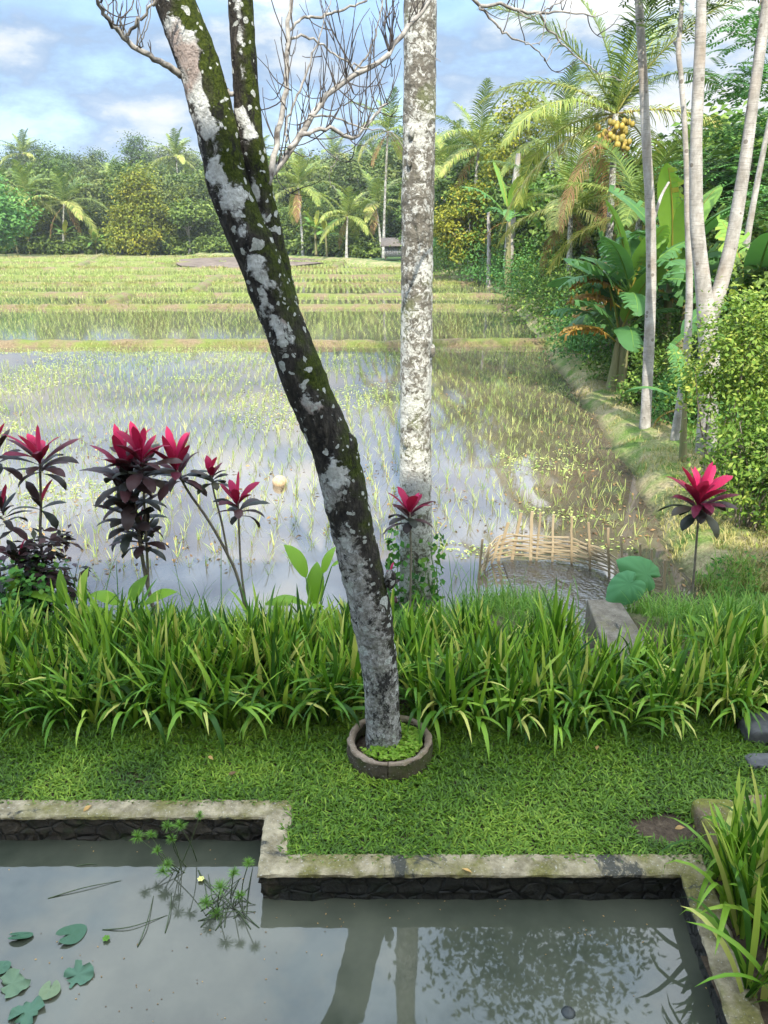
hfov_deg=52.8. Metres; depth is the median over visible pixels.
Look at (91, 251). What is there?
edge shrub
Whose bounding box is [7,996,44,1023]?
lotus leaf
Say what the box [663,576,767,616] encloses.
tall grass tuft
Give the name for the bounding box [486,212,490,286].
post like trunk
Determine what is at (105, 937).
floating flower
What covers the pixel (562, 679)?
iris clump
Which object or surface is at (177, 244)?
edge shrub
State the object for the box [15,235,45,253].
edge shrub
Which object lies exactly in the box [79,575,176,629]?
canna plant
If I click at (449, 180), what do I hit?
bank tree
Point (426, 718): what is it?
iris clump
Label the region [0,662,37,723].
iris clump
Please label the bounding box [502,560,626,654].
channel water
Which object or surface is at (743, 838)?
iris clump
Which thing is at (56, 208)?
forest tree
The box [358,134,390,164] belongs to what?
forest tree
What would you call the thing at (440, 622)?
iris clump
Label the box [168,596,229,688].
iris clump
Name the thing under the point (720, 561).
bank weeds
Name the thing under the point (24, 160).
forest tree
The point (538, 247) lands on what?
bank tree
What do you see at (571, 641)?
iris clump
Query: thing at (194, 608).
tall grass tuft
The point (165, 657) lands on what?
iris clump
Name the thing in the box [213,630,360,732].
iris clump
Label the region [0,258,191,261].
paddy water
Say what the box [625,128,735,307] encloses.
bank tree
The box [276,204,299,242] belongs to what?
forest tree
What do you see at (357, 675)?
iris clump
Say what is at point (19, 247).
edge shrub
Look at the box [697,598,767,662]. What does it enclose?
iris clump
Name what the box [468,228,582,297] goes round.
shrub
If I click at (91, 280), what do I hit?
rice field
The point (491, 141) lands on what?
forest tree
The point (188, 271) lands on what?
rice field
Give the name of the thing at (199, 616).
iris clump
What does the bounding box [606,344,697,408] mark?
shrub
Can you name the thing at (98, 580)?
tall grass tuft
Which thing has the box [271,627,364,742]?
iris clump
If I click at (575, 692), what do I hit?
iris clump
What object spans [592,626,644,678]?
iris clump
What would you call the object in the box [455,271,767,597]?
path grass
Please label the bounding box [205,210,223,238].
forest tree
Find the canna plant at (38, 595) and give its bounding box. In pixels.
[8,565,88,627]
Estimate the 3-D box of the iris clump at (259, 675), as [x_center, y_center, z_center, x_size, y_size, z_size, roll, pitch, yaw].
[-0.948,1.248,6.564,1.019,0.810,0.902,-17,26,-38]
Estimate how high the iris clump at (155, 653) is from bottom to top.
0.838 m
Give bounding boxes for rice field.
[0,256,187,261]
[0,261,387,267]
[0,267,440,274]
[0,275,471,282]
[0,282,492,293]
[0,306,532,338]
[0,344,622,573]
[1,294,505,304]
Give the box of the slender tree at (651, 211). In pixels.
[635,0,669,428]
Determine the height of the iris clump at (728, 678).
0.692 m
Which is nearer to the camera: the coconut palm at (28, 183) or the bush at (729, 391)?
the bush at (729, 391)
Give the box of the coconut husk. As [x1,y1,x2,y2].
[272,475,286,485]
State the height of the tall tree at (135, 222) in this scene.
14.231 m
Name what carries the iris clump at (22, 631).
on the ground at (650, 485)
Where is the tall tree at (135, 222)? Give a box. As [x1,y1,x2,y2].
[96,159,182,255]
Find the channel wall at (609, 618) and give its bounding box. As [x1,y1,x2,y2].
[584,600,647,659]
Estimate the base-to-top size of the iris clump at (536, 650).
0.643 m
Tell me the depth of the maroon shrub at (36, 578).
7.58 m
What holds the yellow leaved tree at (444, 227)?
on the ground at (650, 485)
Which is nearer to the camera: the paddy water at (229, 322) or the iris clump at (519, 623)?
the iris clump at (519, 623)
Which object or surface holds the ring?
on the ground at (650, 485)
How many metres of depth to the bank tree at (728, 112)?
32.14 m
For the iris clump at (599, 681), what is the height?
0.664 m
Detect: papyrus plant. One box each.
[48,810,204,946]
[198,857,259,930]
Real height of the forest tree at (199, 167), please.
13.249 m
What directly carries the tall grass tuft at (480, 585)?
on the ground at (650, 485)
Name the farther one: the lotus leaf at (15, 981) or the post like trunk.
the post like trunk
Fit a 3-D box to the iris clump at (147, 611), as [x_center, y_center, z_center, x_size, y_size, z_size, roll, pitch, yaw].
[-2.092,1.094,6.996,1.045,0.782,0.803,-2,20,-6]
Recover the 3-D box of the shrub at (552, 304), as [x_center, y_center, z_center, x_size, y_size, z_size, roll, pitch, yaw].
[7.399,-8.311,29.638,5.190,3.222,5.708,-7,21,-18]
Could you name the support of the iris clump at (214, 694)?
on the ground at (650, 485)
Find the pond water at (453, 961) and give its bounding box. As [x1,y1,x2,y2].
[0,838,716,1023]
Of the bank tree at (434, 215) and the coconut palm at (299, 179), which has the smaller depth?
the bank tree at (434, 215)
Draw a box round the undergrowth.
[559,315,767,539]
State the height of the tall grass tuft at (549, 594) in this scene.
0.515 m
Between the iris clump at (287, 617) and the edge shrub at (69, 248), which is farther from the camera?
the edge shrub at (69, 248)
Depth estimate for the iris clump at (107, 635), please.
6.63 m
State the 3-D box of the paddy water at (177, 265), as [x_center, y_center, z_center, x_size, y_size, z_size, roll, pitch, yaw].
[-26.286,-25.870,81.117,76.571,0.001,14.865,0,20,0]
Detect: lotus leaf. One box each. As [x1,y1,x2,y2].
[0,961,10,973]
[0,968,30,997]
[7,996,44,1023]
[8,932,32,938]
[39,980,60,999]
[56,924,86,943]
[64,960,93,987]
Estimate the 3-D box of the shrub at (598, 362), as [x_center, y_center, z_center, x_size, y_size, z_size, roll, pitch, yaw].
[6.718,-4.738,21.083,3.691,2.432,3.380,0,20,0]
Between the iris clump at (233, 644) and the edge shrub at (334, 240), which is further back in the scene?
the edge shrub at (334, 240)
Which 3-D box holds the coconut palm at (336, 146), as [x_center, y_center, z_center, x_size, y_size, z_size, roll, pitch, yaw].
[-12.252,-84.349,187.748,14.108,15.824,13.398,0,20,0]
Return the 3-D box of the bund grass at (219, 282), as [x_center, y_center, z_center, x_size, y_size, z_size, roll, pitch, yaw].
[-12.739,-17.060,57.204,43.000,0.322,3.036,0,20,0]
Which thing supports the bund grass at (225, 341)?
on the paddy bund at (174, 342)
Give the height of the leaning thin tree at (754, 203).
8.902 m
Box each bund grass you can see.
[0,259,348,262]
[0,264,400,268]
[0,279,460,284]
[0,289,464,295]
[0,302,517,307]
[2,272,447,276]
[6,254,233,257]
[83,336,543,346]
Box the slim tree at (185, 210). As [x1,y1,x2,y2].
[158,194,213,253]
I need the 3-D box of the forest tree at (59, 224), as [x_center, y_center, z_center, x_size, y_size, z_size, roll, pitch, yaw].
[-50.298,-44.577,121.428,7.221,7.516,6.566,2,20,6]
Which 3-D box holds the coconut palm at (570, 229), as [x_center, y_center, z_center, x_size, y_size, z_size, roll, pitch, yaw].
[8.303,-13.167,35.128,7.500,8.405,7.710,10,22,25]
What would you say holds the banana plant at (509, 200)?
on the ground at (650, 485)
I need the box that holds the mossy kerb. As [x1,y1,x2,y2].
[744,795,765,808]
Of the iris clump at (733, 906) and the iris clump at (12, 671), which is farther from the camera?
the iris clump at (12, 671)
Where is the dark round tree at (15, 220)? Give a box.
[0,174,48,255]
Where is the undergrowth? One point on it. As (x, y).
(693, 434)
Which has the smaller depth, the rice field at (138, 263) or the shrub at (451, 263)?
the shrub at (451, 263)
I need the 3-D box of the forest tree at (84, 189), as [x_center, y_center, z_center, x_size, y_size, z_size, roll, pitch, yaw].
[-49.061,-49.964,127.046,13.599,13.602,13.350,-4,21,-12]
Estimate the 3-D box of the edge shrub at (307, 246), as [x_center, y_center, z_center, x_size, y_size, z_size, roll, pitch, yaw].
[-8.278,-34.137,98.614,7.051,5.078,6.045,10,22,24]
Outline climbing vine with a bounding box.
[385,525,445,622]
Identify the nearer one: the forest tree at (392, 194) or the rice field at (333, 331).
the rice field at (333, 331)
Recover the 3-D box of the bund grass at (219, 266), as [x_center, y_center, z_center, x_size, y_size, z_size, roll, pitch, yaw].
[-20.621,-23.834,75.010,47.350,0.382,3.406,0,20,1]
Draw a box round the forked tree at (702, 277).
[689,0,767,455]
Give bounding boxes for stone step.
[736,712,767,745]
[744,753,767,770]
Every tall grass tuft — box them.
[50,551,138,615]
[162,552,271,621]
[216,585,284,631]
[396,544,488,620]
[451,561,517,608]
[480,560,561,610]
[505,575,578,618]
[635,587,699,615]
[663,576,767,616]
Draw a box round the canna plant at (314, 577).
[266,545,337,623]
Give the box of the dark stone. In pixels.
[561,1005,575,1018]
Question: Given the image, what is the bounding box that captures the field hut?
[381,238,400,260]
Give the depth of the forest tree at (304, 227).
107.83 m
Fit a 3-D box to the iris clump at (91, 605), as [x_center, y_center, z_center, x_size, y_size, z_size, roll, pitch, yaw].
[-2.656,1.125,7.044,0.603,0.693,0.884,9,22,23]
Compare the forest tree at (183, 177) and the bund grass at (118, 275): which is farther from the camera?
the forest tree at (183, 177)
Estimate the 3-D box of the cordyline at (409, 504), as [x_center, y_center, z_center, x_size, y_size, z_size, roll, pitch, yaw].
[0.235,0.573,8.352,0.628,1.728,0.488,0,20,0]
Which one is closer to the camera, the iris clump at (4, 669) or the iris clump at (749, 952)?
the iris clump at (749, 952)
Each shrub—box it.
[0,246,18,253]
[0,524,91,637]
[1,237,29,252]
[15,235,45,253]
[29,226,67,253]
[35,246,53,253]
[39,233,73,254]
[51,235,82,254]
[63,227,94,253]
[81,243,100,254]
[89,236,110,252]
[92,223,126,254]
[141,228,180,254]
[146,224,180,254]
[166,233,189,254]
[167,232,187,254]
[174,226,209,255]
[185,228,220,253]
[196,233,225,252]
[202,231,231,252]
[284,225,319,254]
[292,229,341,255]
[306,226,342,255]
[309,226,361,255]
[325,228,369,256]
[348,241,377,257]
[354,236,386,257]
[389,234,483,268]
[399,238,514,275]
[446,230,515,281]
[467,237,553,286]
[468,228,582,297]
[488,242,600,317]
[499,252,615,339]
[525,288,674,366]
[546,315,613,351]
[560,300,694,380]
[597,322,681,385]
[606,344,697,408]
[634,360,746,431]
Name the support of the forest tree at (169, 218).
on the ground at (650, 485)
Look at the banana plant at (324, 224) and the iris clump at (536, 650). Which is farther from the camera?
the banana plant at (324, 224)
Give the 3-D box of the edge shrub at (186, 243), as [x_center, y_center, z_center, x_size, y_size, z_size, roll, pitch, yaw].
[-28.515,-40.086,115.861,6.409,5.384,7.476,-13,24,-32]
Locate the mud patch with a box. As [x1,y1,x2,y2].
[176,257,321,267]
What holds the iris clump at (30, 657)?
on the ground at (650, 485)
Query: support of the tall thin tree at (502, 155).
on the ground at (650, 485)
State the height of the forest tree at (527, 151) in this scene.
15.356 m
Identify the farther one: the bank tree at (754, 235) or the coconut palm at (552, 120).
the coconut palm at (552, 120)
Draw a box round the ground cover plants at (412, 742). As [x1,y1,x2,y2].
[359,720,422,760]
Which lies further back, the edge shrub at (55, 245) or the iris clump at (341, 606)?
the edge shrub at (55, 245)
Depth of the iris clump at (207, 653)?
6.45 m
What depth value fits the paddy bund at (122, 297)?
46.06 m
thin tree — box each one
[467,83,568,231]
[616,0,760,440]
[710,0,767,397]
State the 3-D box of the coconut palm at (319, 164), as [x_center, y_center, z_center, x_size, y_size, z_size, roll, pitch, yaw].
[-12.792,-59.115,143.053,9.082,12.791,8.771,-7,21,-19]
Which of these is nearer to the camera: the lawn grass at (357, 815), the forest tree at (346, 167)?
the lawn grass at (357, 815)
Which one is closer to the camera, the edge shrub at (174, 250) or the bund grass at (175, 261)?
the bund grass at (175, 261)
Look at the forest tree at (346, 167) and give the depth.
147.00 m
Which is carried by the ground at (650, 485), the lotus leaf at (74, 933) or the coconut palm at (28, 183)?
the coconut palm at (28, 183)
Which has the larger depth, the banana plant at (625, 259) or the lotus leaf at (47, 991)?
the banana plant at (625, 259)
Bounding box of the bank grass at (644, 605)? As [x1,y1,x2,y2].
[0,546,767,656]
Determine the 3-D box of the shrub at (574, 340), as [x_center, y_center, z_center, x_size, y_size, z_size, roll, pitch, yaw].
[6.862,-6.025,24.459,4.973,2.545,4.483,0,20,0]
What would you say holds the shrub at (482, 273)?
on the ground at (650, 485)
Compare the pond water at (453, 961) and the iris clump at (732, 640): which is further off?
the iris clump at (732, 640)
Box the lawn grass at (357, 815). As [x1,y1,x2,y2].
[0,657,767,880]
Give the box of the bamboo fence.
[477,511,666,592]
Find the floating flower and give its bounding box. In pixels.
[102,935,109,940]
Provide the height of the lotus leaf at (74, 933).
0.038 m
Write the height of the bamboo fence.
0.979 m
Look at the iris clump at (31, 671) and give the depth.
6.39 m
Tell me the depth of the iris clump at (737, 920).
4.43 m
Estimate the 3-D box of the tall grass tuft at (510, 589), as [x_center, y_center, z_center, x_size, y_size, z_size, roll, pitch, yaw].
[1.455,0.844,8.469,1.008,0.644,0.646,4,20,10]
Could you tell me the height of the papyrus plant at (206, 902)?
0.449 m
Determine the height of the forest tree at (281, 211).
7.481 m
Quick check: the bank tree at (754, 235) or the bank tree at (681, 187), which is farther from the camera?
the bank tree at (681, 187)
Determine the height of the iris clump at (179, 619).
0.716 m
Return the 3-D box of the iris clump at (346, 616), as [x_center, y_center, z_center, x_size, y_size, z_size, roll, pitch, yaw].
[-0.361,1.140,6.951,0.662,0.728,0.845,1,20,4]
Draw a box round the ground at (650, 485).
[0,225,767,1023]
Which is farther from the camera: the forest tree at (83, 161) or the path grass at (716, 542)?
the forest tree at (83, 161)
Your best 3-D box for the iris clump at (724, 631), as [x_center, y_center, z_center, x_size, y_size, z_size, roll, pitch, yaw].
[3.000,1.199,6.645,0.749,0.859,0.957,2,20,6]
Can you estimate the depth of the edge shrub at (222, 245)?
110.40 m
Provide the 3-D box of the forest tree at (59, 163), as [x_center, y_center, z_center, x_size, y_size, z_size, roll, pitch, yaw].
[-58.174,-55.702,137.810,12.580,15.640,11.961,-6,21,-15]
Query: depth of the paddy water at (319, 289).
53.78 m
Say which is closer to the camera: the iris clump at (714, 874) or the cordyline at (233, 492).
the iris clump at (714, 874)
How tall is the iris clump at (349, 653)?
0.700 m
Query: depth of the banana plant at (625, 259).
19.14 m
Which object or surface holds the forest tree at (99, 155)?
on the ground at (650, 485)
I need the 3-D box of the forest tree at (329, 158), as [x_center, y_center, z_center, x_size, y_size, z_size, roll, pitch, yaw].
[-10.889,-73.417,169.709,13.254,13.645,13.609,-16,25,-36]
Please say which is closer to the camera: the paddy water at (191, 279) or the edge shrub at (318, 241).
the paddy water at (191, 279)
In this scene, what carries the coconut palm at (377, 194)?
on the ground at (650, 485)
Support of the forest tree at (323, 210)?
on the ground at (650, 485)
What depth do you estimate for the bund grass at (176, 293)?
49.29 m
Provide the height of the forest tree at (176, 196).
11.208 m
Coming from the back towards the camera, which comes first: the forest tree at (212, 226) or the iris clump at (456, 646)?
the forest tree at (212, 226)
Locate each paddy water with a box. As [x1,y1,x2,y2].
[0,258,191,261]
[0,263,378,267]
[0,269,437,274]
[0,277,471,282]
[0,285,499,293]
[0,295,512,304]
[0,308,537,341]
[0,346,721,620]
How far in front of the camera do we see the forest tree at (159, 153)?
221.88 m
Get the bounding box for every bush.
[653,275,767,498]
[675,372,767,547]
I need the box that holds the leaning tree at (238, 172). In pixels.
[96,0,621,754]
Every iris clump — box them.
[0,586,49,629]
[0,597,48,658]
[0,604,55,677]
[0,604,59,681]
[0,614,65,675]
[0,627,78,719]
[0,631,50,706]
[0,642,95,736]
[0,648,116,747]
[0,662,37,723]
[1,624,106,712]
[2,598,79,657]
[2,638,158,745]
[5,576,121,659]
[5,615,91,689]
[39,594,111,655]
[50,608,101,678]
[53,588,150,671]
[54,588,125,662]
[54,614,159,725]
[70,646,211,747]
[73,633,191,730]
[75,609,141,679]
[86,580,180,652]
[92,616,237,734]
[94,595,202,668]
[110,602,201,685]
[116,591,194,658]
[120,632,233,727]
[124,594,202,656]
[137,636,274,755]
[154,617,270,691]
[157,619,247,708]
[162,595,242,644]
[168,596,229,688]
[173,615,269,702]
[177,644,323,739]
[190,628,300,708]
[202,596,294,688]
[206,604,262,650]
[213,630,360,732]
[215,591,270,654]
[219,597,311,666]
[224,598,337,678]
[229,581,298,674]
[233,641,346,724]
[235,611,310,709]
[239,587,341,659]
[266,599,329,693]
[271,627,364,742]
[280,610,354,684]
[287,624,364,726]
[300,627,461,705]
[312,594,349,648]
[316,620,360,689]
[317,595,353,652]
[332,594,392,635]
[348,601,436,641]
[390,588,449,656]
[393,618,457,696]
[394,623,419,690]
[395,595,462,651]
[396,629,505,752]
[397,601,460,682]
[397,635,473,732]
[405,647,503,719]
[409,597,480,658]
[411,628,528,757]
[418,626,494,689]
[427,623,525,726]
[429,590,500,651]
[440,602,509,664]
[444,618,539,696]
[446,593,500,643]
[453,649,560,743]
[460,609,532,660]
[475,605,547,667]
[482,627,572,715]
[491,635,590,758]
[495,623,559,680]
[505,604,588,682]
[515,638,632,722]
[516,614,602,688]
[526,576,587,650]
[538,602,595,657]
[542,637,643,731]
[543,656,632,744]
[549,624,582,667]
[564,617,688,718]
[565,631,622,689]
[569,648,697,744]
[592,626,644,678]
[608,657,708,739]
[609,627,738,717]
[611,622,661,674]
[620,629,741,735]
[626,635,678,696]
[638,616,690,659]
[638,617,699,673]
[643,629,680,679]
[651,636,760,719]
[660,780,767,953]
[663,801,767,947]
[674,588,767,676]
[675,640,752,689]
[678,637,767,731]
[679,605,726,665]
[680,608,767,700]
[680,860,767,1003]
[682,597,767,676]
[685,649,767,728]
[692,637,767,738]
[694,764,767,899]
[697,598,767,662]
[700,812,767,943]
[703,766,767,911]
[710,603,767,658]
[719,618,767,686]
[728,635,767,716]
[739,869,767,934]
[740,634,767,714]
[743,784,767,828]
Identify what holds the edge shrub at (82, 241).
on the ground at (650, 485)
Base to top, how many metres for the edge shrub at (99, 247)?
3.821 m
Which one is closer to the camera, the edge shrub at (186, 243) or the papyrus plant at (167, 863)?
the papyrus plant at (167, 863)
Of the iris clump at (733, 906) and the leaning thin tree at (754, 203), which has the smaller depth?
the iris clump at (733, 906)
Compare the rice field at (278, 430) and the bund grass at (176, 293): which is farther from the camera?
the bund grass at (176, 293)
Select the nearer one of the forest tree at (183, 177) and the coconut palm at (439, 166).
the coconut palm at (439, 166)
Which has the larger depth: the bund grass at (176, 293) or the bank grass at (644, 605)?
the bund grass at (176, 293)
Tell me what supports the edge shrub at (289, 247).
on the ground at (650, 485)
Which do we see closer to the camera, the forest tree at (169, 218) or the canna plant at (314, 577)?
the canna plant at (314, 577)
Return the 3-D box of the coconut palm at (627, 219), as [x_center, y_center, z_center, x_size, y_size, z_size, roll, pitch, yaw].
[8.105,-8.833,25.655,5.984,7.105,6.426,0,20,0]
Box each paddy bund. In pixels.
[0,256,234,257]
[0,261,339,263]
[0,266,400,269]
[0,273,451,277]
[0,281,481,285]
[0,291,508,296]
[0,303,520,308]
[0,338,545,347]
[75,253,104,266]
[106,290,136,303]
[185,273,222,292]
[329,259,346,267]
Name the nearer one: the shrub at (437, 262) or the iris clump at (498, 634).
the iris clump at (498, 634)
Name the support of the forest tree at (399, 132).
on the ground at (650, 485)
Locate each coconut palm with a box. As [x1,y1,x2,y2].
[0,129,47,167]
[0,159,60,234]
[0,164,13,183]
[19,166,107,245]
[87,154,124,191]
[146,127,199,179]
[263,135,281,157]
[268,148,345,255]
[299,156,338,177]
[310,184,382,257]
[311,125,357,166]
[338,143,366,161]
[348,169,400,254]
[350,86,402,257]
[352,139,390,167]
[389,119,486,260]
[398,0,438,612]
[435,78,546,272]
[475,0,763,303]
[478,61,638,284]
[482,111,640,307]
[544,129,702,274]
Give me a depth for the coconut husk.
13.72 m
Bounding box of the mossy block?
[691,798,749,857]
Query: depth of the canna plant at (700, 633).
7.03 m
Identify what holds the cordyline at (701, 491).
on the ground at (650, 485)
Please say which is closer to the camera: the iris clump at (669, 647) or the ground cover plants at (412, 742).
the ground cover plants at (412, 742)
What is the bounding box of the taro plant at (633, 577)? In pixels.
[606,556,660,611]
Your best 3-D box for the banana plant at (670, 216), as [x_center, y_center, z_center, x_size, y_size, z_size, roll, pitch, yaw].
[7.305,-6.276,20.848,4.820,5.599,5.621,0,20,0]
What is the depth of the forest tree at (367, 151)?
163.21 m
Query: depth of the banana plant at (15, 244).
117.02 m
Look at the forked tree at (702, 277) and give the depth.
12.91 m
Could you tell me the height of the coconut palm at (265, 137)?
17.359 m
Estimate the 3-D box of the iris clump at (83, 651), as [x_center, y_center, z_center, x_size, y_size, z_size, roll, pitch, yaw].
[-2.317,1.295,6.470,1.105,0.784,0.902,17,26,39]
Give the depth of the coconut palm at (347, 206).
90.04 m
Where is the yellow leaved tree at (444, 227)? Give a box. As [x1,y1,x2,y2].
[433,177,515,280]
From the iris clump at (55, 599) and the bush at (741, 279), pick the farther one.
the bush at (741, 279)
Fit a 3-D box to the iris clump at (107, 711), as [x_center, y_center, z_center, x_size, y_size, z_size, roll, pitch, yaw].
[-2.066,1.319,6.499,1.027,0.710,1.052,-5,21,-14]
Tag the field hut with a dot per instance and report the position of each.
(393, 249)
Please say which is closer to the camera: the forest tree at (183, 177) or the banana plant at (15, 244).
the banana plant at (15, 244)
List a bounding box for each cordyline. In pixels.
[0,423,36,615]
[0,425,79,620]
[79,421,182,623]
[144,426,246,617]
[213,471,269,608]
[382,486,433,612]
[658,462,739,604]
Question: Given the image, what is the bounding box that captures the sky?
[0,0,767,185]
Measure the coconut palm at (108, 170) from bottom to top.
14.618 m
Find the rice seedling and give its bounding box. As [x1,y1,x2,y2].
[171,537,186,556]
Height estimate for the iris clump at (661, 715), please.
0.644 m
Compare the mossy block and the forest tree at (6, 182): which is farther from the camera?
the forest tree at (6, 182)
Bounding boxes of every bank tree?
[393,206,401,247]
[433,153,490,268]
[433,177,442,260]
[442,172,520,276]
[482,154,567,269]
[511,153,599,296]
[534,131,658,303]
[580,205,660,307]
[601,149,721,335]
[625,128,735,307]
[630,111,702,187]
[656,250,707,337]
[667,99,737,160]
[670,76,767,161]
[672,144,767,342]
[680,98,767,185]
[692,187,767,363]
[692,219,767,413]
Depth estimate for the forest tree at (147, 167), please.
182.50 m
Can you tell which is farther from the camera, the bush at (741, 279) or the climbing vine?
the bush at (741, 279)
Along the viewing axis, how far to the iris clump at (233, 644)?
6.63 m
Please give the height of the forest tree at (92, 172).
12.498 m
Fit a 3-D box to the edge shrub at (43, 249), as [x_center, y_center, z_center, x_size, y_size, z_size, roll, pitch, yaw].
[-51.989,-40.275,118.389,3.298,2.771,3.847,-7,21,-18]
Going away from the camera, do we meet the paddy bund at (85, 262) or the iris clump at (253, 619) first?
the iris clump at (253, 619)
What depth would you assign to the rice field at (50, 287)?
53.41 m
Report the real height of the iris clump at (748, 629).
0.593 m
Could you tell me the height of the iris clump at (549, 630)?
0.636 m
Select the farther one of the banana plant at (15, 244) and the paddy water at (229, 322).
the banana plant at (15, 244)
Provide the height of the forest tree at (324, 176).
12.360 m
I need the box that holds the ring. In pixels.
[346,715,432,781]
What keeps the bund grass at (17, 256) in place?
on the paddy bund at (113, 257)
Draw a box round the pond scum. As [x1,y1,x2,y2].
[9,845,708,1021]
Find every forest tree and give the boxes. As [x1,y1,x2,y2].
[0,139,34,175]
[0,166,17,194]
[0,183,52,241]
[1,156,56,234]
[10,154,41,185]
[20,139,63,171]
[24,152,87,195]
[30,192,59,238]
[34,144,80,181]
[36,164,118,220]
[42,188,98,234]
[42,205,75,238]
[43,208,66,236]
[59,150,77,168]
[61,200,107,240]
[66,193,118,238]
[68,150,102,184]
[78,162,113,186]
[80,145,116,177]
[85,176,123,230]
[94,156,164,227]
[112,131,161,169]
[136,163,198,207]
[137,162,161,174]
[143,143,172,164]
[152,161,184,177]
[153,201,185,238]
[157,141,202,178]
[157,168,188,192]
[160,179,203,211]
[164,170,206,193]
[166,195,213,240]
[175,170,214,209]
[188,150,201,175]
[188,170,205,195]
[191,198,220,236]
[193,161,203,177]
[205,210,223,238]
[267,143,332,221]
[267,153,289,197]
[272,177,290,210]
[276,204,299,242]
[277,201,303,243]
[290,177,341,231]
[291,203,330,235]
[299,198,340,235]
[310,144,356,168]
[312,164,339,190]
[317,158,343,180]
[318,148,389,231]
[328,197,377,243]
[331,156,362,175]
[342,200,381,244]
[348,158,401,235]
[350,139,385,168]
[357,140,401,177]
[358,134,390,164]
[366,141,438,197]
[367,177,401,239]
[371,123,435,164]
[380,187,401,236]
[435,127,494,179]
[458,117,540,183]
[475,128,560,252]
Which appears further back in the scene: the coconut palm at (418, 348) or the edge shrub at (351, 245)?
the edge shrub at (351, 245)
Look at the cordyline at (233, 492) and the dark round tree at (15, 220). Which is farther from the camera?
the dark round tree at (15, 220)
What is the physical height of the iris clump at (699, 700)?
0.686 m
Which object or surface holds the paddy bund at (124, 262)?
on the ground at (650, 485)
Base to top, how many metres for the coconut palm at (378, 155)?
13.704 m
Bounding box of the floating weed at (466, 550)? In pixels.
[0,346,635,558]
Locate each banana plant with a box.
[8,230,22,253]
[15,227,39,253]
[50,220,78,253]
[78,228,105,253]
[296,210,327,255]
[311,216,341,256]
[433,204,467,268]
[464,160,544,288]
[543,198,694,391]
[563,163,750,367]
[623,334,743,461]
[663,214,767,419]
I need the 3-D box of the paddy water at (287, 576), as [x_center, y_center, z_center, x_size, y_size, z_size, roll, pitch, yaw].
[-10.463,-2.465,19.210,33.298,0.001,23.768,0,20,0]
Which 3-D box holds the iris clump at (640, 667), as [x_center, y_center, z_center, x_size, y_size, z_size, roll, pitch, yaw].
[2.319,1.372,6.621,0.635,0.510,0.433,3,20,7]
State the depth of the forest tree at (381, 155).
120.71 m
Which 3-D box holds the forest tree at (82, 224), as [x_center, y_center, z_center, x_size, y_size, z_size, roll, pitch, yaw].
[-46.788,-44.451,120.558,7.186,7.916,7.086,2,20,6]
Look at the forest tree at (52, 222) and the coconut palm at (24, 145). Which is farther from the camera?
the coconut palm at (24, 145)
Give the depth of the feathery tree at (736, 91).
21.69 m
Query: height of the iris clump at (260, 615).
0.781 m
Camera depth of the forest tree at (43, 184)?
124.25 m
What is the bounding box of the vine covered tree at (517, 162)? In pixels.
[502,153,520,286]
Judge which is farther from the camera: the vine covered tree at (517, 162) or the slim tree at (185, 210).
the slim tree at (185, 210)
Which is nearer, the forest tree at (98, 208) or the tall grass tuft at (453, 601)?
the tall grass tuft at (453, 601)
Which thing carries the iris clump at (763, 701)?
on the ground at (650, 485)
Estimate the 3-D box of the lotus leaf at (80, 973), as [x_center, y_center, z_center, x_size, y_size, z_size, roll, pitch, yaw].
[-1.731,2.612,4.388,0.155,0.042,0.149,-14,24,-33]
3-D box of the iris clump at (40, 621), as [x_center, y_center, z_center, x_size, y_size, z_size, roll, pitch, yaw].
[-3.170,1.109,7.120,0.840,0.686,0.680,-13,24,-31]
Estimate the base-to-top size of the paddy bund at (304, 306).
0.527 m
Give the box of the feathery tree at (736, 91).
[637,0,767,260]
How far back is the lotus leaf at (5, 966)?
4.43 m
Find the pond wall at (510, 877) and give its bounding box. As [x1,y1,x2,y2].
[0,799,764,1023]
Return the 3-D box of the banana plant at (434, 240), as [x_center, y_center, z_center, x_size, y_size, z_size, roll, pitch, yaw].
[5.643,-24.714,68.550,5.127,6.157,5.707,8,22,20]
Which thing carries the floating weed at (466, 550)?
on the paddy water at (287, 576)
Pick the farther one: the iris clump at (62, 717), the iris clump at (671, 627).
the iris clump at (671, 627)
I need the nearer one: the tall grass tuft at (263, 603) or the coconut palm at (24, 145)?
the tall grass tuft at (263, 603)
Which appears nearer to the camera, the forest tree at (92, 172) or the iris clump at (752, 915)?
the iris clump at (752, 915)
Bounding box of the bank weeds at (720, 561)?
[643,551,767,645]
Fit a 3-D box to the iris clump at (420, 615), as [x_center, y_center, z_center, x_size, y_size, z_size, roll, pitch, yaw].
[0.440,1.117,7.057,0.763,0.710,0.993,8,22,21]
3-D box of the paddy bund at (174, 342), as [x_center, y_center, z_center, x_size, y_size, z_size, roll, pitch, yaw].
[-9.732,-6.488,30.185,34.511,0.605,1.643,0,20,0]
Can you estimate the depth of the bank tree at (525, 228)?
51.64 m
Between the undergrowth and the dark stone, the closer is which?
the dark stone
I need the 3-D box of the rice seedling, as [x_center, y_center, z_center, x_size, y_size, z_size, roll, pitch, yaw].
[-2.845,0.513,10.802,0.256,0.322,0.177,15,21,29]

